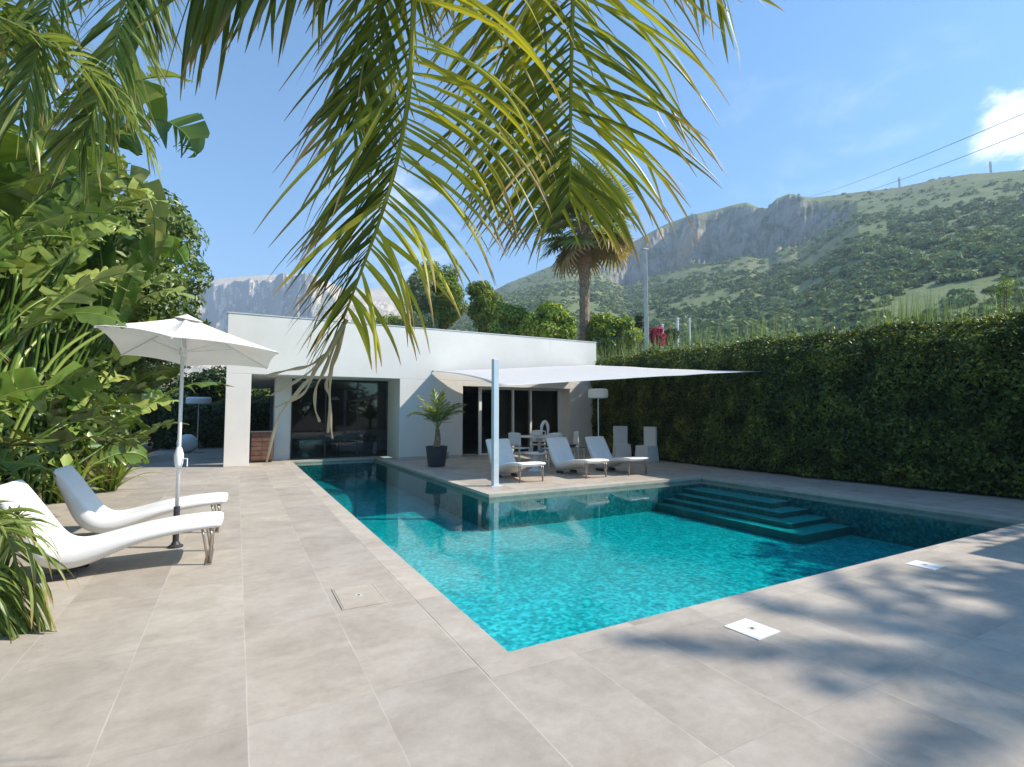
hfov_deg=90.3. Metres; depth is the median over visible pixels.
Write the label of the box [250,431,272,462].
cabinet
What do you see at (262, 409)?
hedge
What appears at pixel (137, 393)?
bird of paradise
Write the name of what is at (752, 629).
skimmer lid
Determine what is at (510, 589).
pool basin
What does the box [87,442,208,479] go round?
ground
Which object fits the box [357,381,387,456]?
sliding door
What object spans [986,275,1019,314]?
young tree
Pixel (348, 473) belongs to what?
water
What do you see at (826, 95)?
sky
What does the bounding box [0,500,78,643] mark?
cascading palm
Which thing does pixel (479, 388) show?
window
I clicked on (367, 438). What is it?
sofa
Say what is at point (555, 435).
dining chair
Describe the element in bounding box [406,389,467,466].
potted palm
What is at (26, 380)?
bird of paradise
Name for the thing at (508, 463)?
sun lounger
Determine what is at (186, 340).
parasol
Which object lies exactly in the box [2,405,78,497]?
bush
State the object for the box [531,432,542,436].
bowl
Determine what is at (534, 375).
shade sail
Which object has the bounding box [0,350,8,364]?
areca palm
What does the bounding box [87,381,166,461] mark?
hedge
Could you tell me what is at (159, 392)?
bird of paradise
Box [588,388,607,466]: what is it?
floor lamp
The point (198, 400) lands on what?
floor lamp
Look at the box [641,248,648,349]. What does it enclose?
utility pole
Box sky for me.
[0,0,1023,460]
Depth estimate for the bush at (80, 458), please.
9.33 m
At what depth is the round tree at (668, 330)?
30.72 m
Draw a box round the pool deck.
[0,446,1023,766]
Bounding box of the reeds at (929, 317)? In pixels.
[856,266,1023,350]
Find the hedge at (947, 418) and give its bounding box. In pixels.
[590,303,1023,498]
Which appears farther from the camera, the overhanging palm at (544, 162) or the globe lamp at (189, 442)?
the globe lamp at (189, 442)
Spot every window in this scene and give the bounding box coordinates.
[478,387,511,454]
[512,388,529,453]
[529,388,558,451]
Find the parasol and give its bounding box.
[93,314,279,548]
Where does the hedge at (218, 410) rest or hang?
on the pool deck
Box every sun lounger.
[0,480,223,581]
[53,465,227,533]
[486,439,545,482]
[546,437,608,478]
[585,436,649,475]
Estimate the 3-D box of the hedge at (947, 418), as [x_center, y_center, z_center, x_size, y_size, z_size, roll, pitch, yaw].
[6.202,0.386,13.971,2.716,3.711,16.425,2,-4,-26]
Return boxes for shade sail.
[433,365,776,385]
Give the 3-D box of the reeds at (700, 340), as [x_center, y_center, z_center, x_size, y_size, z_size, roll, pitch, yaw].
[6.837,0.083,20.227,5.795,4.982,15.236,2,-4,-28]
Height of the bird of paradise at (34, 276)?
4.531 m
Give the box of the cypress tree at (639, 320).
[634,313,643,351]
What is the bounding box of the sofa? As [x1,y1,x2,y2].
[331,429,384,451]
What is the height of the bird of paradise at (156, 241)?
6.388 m
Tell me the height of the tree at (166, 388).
3.806 m
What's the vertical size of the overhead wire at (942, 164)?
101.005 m
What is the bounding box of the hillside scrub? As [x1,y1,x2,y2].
[449,169,1023,360]
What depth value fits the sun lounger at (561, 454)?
11.98 m
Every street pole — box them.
[675,318,679,347]
[688,318,690,343]
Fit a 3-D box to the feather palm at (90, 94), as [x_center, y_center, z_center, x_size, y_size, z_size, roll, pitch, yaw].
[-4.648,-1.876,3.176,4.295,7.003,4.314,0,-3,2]
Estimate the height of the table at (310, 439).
0.548 m
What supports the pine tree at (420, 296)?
on the ground
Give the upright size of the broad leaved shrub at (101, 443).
2.874 m
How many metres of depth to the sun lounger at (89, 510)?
5.61 m
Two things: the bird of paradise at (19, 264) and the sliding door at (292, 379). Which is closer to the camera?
the bird of paradise at (19, 264)
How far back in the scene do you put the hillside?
402.36 m
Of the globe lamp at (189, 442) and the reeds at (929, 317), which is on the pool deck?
the globe lamp at (189, 442)
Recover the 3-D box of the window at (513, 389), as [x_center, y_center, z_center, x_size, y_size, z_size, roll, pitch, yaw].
[0.296,1.296,17.815,0.735,2.279,0.070,2,-4,-28]
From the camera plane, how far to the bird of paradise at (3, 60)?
4.94 m
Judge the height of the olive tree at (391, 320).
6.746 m
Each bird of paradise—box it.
[0,2,84,156]
[0,59,209,479]
[0,119,159,495]
[0,124,140,362]
[0,128,54,275]
[0,164,146,479]
[3,245,232,503]
[25,292,191,474]
[38,363,168,426]
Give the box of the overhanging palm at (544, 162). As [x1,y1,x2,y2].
[136,0,784,462]
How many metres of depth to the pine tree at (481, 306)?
33.46 m
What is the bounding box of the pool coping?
[283,457,1023,677]
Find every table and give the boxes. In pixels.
[297,438,340,456]
[521,435,550,462]
[524,452,547,471]
[570,446,585,466]
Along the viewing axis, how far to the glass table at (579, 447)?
13.29 m
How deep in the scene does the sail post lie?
9.84 m
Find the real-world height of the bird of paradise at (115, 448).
4.140 m
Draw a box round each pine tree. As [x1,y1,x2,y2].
[404,272,436,317]
[407,259,469,329]
[465,280,504,332]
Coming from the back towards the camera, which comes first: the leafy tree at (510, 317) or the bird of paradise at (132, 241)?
the leafy tree at (510, 317)
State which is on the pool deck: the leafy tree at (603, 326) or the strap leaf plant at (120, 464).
the strap leaf plant at (120, 464)
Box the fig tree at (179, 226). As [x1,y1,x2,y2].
[2,181,213,385]
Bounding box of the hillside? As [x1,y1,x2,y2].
[447,170,1023,348]
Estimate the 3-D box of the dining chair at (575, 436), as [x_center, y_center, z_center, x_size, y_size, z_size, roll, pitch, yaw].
[1.671,1.818,14.725,0.511,0.882,0.462,0,-3,-8]
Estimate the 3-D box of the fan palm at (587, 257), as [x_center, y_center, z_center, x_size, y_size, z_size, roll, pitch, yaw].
[4.192,-4.868,29.233,6.726,15.977,6.682,2,-4,-28]
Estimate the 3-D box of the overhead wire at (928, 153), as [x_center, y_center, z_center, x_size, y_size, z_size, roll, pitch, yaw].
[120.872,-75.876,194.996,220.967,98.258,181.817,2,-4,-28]
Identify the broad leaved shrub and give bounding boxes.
[3,383,96,499]
[54,341,137,481]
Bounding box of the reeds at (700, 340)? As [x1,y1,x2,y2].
[594,311,847,366]
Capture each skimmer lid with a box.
[724,618,780,639]
[905,560,944,569]
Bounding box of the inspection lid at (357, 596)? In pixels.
[331,583,387,609]
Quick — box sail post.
[487,359,502,486]
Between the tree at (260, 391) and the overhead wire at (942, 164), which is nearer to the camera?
the tree at (260, 391)
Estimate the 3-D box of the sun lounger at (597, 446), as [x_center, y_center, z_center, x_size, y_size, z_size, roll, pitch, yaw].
[2.491,1.705,12.209,0.612,0.813,1.618,2,-4,-31]
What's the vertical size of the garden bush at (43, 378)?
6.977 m
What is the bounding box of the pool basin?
[322,484,919,651]
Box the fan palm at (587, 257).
[531,159,639,340]
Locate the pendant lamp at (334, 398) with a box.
[331,383,339,399]
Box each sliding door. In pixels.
[290,379,325,458]
[325,380,357,457]
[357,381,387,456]
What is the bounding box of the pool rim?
[293,459,1015,528]
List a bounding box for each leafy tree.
[488,302,528,335]
[517,300,577,339]
[584,311,643,357]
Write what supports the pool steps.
on the pool basin
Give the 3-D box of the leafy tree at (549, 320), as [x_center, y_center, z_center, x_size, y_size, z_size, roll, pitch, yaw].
[1.995,-0.668,26.920,3.275,7.357,3.002,2,-4,-28]
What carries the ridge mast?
on the hillside
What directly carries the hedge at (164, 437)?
on the pool deck
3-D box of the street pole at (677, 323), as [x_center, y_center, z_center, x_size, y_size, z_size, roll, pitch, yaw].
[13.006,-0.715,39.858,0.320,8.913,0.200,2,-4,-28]
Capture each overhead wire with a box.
[592,332,643,341]
[782,113,1023,202]
[821,133,1022,201]
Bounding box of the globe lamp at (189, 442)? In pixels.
[176,434,197,452]
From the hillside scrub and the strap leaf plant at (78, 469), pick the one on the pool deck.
the strap leaf plant at (78, 469)
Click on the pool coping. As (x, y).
(489, 655)
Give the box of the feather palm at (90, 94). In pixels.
[0,0,190,203]
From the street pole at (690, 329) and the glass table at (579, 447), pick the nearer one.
the glass table at (579, 447)
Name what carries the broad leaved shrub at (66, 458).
on the pool deck
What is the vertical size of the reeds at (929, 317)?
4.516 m
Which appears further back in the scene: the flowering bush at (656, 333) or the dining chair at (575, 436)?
the flowering bush at (656, 333)
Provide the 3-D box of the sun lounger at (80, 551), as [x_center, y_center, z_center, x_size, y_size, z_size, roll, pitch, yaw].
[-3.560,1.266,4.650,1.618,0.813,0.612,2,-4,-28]
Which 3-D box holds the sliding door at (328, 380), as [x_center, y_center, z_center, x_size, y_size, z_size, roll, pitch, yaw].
[-5.369,1.104,16.062,0.970,2.420,0.040,2,-4,-28]
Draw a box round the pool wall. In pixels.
[390,483,995,547]
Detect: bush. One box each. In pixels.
[0,133,44,384]
[0,425,22,482]
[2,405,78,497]
[69,441,90,464]
[649,326,665,349]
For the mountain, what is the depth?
1129.14 m
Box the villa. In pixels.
[223,312,596,466]
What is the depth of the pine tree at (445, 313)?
31.35 m
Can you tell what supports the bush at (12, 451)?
on the ground
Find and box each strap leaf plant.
[34,445,116,503]
[81,447,168,491]
[90,453,147,475]
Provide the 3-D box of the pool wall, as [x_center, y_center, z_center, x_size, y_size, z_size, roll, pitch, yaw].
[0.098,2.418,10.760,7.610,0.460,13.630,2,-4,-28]
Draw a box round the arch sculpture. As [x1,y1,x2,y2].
[540,420,548,435]
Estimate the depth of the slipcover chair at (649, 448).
14.77 m
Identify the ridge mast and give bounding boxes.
[989,161,991,172]
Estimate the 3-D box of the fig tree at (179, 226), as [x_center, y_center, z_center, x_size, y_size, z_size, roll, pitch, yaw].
[-8.168,-1.165,10.295,3.869,6.368,3.727,2,-4,-28]
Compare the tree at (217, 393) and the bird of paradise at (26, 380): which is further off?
the tree at (217, 393)
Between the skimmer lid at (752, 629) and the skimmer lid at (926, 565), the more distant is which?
the skimmer lid at (926, 565)
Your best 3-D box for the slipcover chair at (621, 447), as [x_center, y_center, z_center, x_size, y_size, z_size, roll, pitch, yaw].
[3.356,1.805,15.584,0.506,0.996,0.506,0,-3,0]
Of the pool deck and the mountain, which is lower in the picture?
the pool deck
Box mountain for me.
[133,272,406,387]
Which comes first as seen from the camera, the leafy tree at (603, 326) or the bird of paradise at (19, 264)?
the bird of paradise at (19, 264)
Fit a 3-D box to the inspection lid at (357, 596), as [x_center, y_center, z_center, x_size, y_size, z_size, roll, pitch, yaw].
[-1.177,1.625,3.912,0.324,0.006,0.484,2,-4,-28]
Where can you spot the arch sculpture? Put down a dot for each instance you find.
(545, 422)
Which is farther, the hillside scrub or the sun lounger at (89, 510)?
the hillside scrub
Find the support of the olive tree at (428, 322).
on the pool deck
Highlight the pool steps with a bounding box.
[657,487,850,544]
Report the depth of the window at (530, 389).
18.05 m
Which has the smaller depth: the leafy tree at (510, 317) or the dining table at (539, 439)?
the dining table at (539, 439)
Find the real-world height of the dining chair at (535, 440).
0.882 m
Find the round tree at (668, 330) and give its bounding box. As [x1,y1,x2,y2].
[664,328,680,347]
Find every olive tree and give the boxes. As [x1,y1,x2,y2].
[375,313,400,325]
[397,310,438,328]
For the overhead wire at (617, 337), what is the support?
attached to the utility pole at (646, 329)
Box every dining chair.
[508,432,530,461]
[531,430,546,459]
[541,433,562,465]
[573,431,578,458]
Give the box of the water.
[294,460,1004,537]
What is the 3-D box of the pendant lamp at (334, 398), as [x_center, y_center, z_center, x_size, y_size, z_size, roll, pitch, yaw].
[-6.177,0.279,17.813,0.320,0.590,0.320,2,-4,-28]
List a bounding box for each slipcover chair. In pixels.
[612,426,631,457]
[635,427,658,461]
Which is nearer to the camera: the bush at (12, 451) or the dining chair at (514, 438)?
the bush at (12, 451)
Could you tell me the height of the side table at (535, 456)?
0.440 m
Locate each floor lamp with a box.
[186,397,211,452]
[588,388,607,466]
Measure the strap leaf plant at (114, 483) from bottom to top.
0.986 m
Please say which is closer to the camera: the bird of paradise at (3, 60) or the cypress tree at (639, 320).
the bird of paradise at (3, 60)
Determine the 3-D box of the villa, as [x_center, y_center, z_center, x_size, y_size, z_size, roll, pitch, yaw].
[-4.271,0.531,20.126,12.160,4.075,8.915,2,-4,-28]
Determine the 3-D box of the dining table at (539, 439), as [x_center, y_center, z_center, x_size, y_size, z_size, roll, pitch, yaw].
[0.786,1.877,14.592,1.360,0.745,1.360,2,-4,-28]
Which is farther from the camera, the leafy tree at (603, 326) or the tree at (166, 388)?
the leafy tree at (603, 326)
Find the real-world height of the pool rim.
0.110 m

